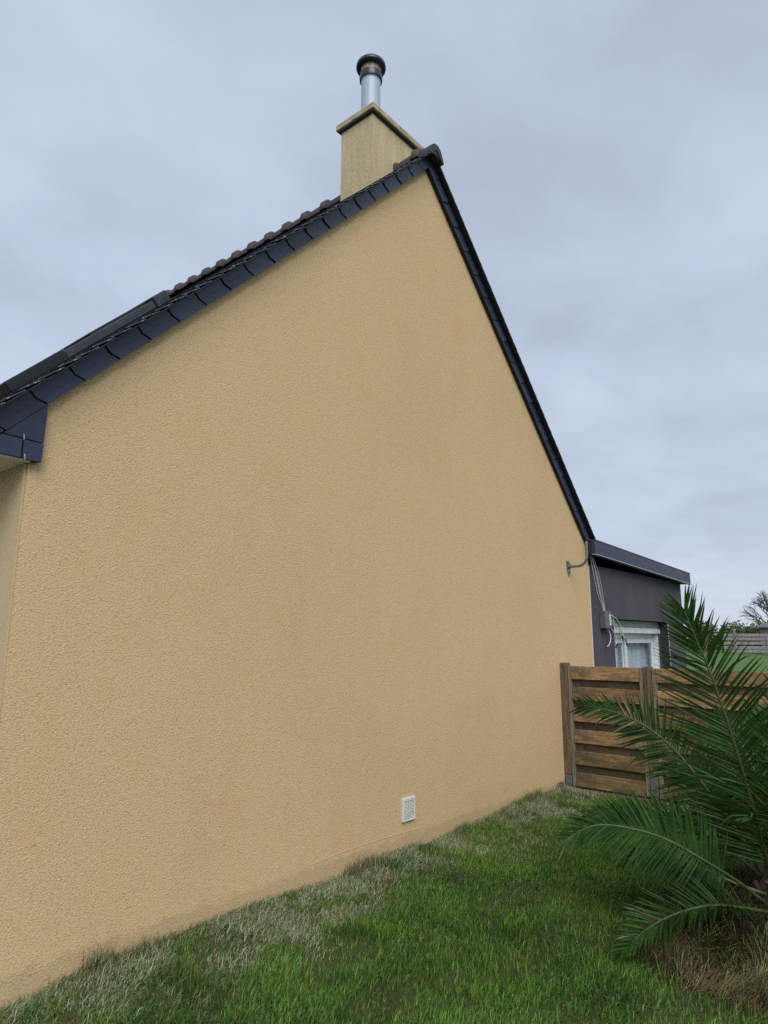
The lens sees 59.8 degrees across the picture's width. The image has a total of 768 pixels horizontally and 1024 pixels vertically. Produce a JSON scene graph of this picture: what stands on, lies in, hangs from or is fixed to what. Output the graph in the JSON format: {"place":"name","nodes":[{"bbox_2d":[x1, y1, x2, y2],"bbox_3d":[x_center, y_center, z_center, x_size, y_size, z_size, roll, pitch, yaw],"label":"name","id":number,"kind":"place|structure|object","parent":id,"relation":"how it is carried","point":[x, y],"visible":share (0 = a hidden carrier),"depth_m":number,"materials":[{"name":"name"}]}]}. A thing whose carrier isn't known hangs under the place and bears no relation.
{"place":"outdoors","nodes":[
{"label":"outdoors","id":0,"kind":"place"},
{"bbox_2d":[0,643,767,1023],"bbox_3d":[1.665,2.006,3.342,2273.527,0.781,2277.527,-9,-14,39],"label":"ground","id":1,"kind":"structure","parent":0,"point":[514,883],"depth_m":3.58,"materials":[{"name":"green plant"}]},
{"bbox_2d":[0,779,575,1019],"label":"wall grass","id":2,"kind":"structure","parent":1,"relation":"on","point":[359,867],"depth_m":3.66,"materials":[{"name":"plant"}]},
{"bbox_2d":[0,53,595,1008],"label":"house","id":3,"kind":"structure","parent":1,"relation":"on","point":[296,531],"depth_m":4.72,"materials":[{"name":"beige paint"}]},
{"bbox_2d":[401,795,415,822],"bbox_3d":[0.199,2.412,5.423,0.022,0.178,0.164,-9,-14,39],"label":"wall vent","id":4,"kind":"object","parent":3,"relation":"attached to","point":[408,808],"depth_m":5.41,"materials":[{"name":"plastic"}]},
{"bbox_2d":[566,541,587,575],"bbox_3d":[2.380,0.576,8.192,0.266,0.415,0.110,-9,-14,39],"label":"mast bracket","id":5,"kind":"object","parent":3,"relation":"attached to","point":[569,566],"visible":1,"depth_m":8.15,"materials":[{"name":"grey metal"}]},
{"bbox_2d":[0,785,612,1023],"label":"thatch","id":6,"kind":"object","parent":1,"relation":"on","point":[285,910],"visible":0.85,"depth_m":4.01,"materials":[{"name":"plant"}]},
{"bbox_2d":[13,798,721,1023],"bbox_3d":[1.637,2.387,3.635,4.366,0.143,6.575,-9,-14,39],"label":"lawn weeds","id":7,"kind":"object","parent":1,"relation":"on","point":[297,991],"visible":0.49,"depth_m":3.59,"materials":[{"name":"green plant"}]},
{"bbox_2d":[557,781,563,788],"bbox_3d":[1.953,3.044,7.376,0.070,0.125,0.120,-4,-12,21],"label":"stone","id":8,"kind":"object","parent":1,"relation":"on","point":[561,784],"visible":0.57,"depth_m":7.35,"materials":[{"name":"grey stone"}]},
{"bbox_2d":[588,539,691,729],"bbox_3d":[1.683,2.590,11.790,6.158,3.226,4.064,-9,-14,39],"label":"house extension","id":9,"kind":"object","parent":1,"relation":"on","point":[634,586],"visible":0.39,"depth_m":9.96,"materials":[{"name":"painted render"},{"name":"white pvc"},{"name":"metal"}]},
{"bbox_2d":[589,555,627,648],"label":"cables","id":10,"kind":"object","parent":9,"relation":"attached to","point":[605,619],"visible":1,"depth_m":8.81,"materials":[{"name":"plastic"}]},
{"bbox_2d":[614,620,670,729],"bbox_3d":[3.723,2.552,9.969,0.408,1.835,2.450,-9,-14,39],"label":"window","id":11,"kind":"structure","parent":9,"relation":"in","point":[640,636],"depth_m":10.55,"materials":[{"name":"white plastic"}]},
{"bbox_2d":[560,663,767,810],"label":"timber fence","id":12,"kind":"object","parent":1,"relation":"on","point":[594,758],"visible":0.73,"depth_m":7.23,"materials":[{"name":"brown wood"}]},
{"bbox_2d":[608,859,767,1023],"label":"straw mulch","id":13,"kind":"object","parent":1,"relation":"on","point":[709,965],"visible":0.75,"depth_m":3.53,"materials":[{"name":"brown plant"}]},
{"bbox_2d":[549,583,767,967],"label":"palm tree","id":14,"kind":"object","parent":13,"relation":"in","point":[735,811],"visible":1,"depth_m":4.12,"materials":[{"name":"green plant"}]},
{"bbox_2d":[684,620,720,650],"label":"round bush","id":15,"kind":"object","parent":1,"relation":"on","point":[713,635],"visible":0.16,"depth_m":51.77,"materials":[{"name":"green plant"}]},
{"bbox_2d":[715,620,753,652],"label":"round bush","id":16,"kind":"object","parent":1,"relation":"on","point":[739,627],"visible":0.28,"depth_m":51.26,"materials":[{"name":"green plant"}]},
{"bbox_2d":[723,628,767,654],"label":"board fence","id":17,"kind":"object","parent":1,"relation":"on","point":[754,637],"visible":0.82,"depth_m":44.49,"materials":[{"name":"white wood"}]},
{"bbox_2d":[738,591,767,622],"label":"bare tree","id":18,"kind":"object","parent":1,"relation":"on","point":[761,606],"visible":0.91,"depth_m":59.52,"materials":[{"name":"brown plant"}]},
{"bbox_2d":[744,620,767,649],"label":"round bush","id":19,"kind":"object","parent":1,"relation":"on","point":[755,629],"visible":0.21,"depth_m":50.93,"materials":[{"name":"green plant"}]},
{"bbox_2d":[757,623,767,653],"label":"shed","id":20,"kind":"structure","parent":1,"relation":"on","point":[763,627],"depth_m":47.79,"materials":[{"name":"stone"}]},
{"bbox_2d":[0,0,767,637],"label":"sky","id":21,"kind":"structure","parent":0,"point":[605,167],"materials":[{"name":"grey"}]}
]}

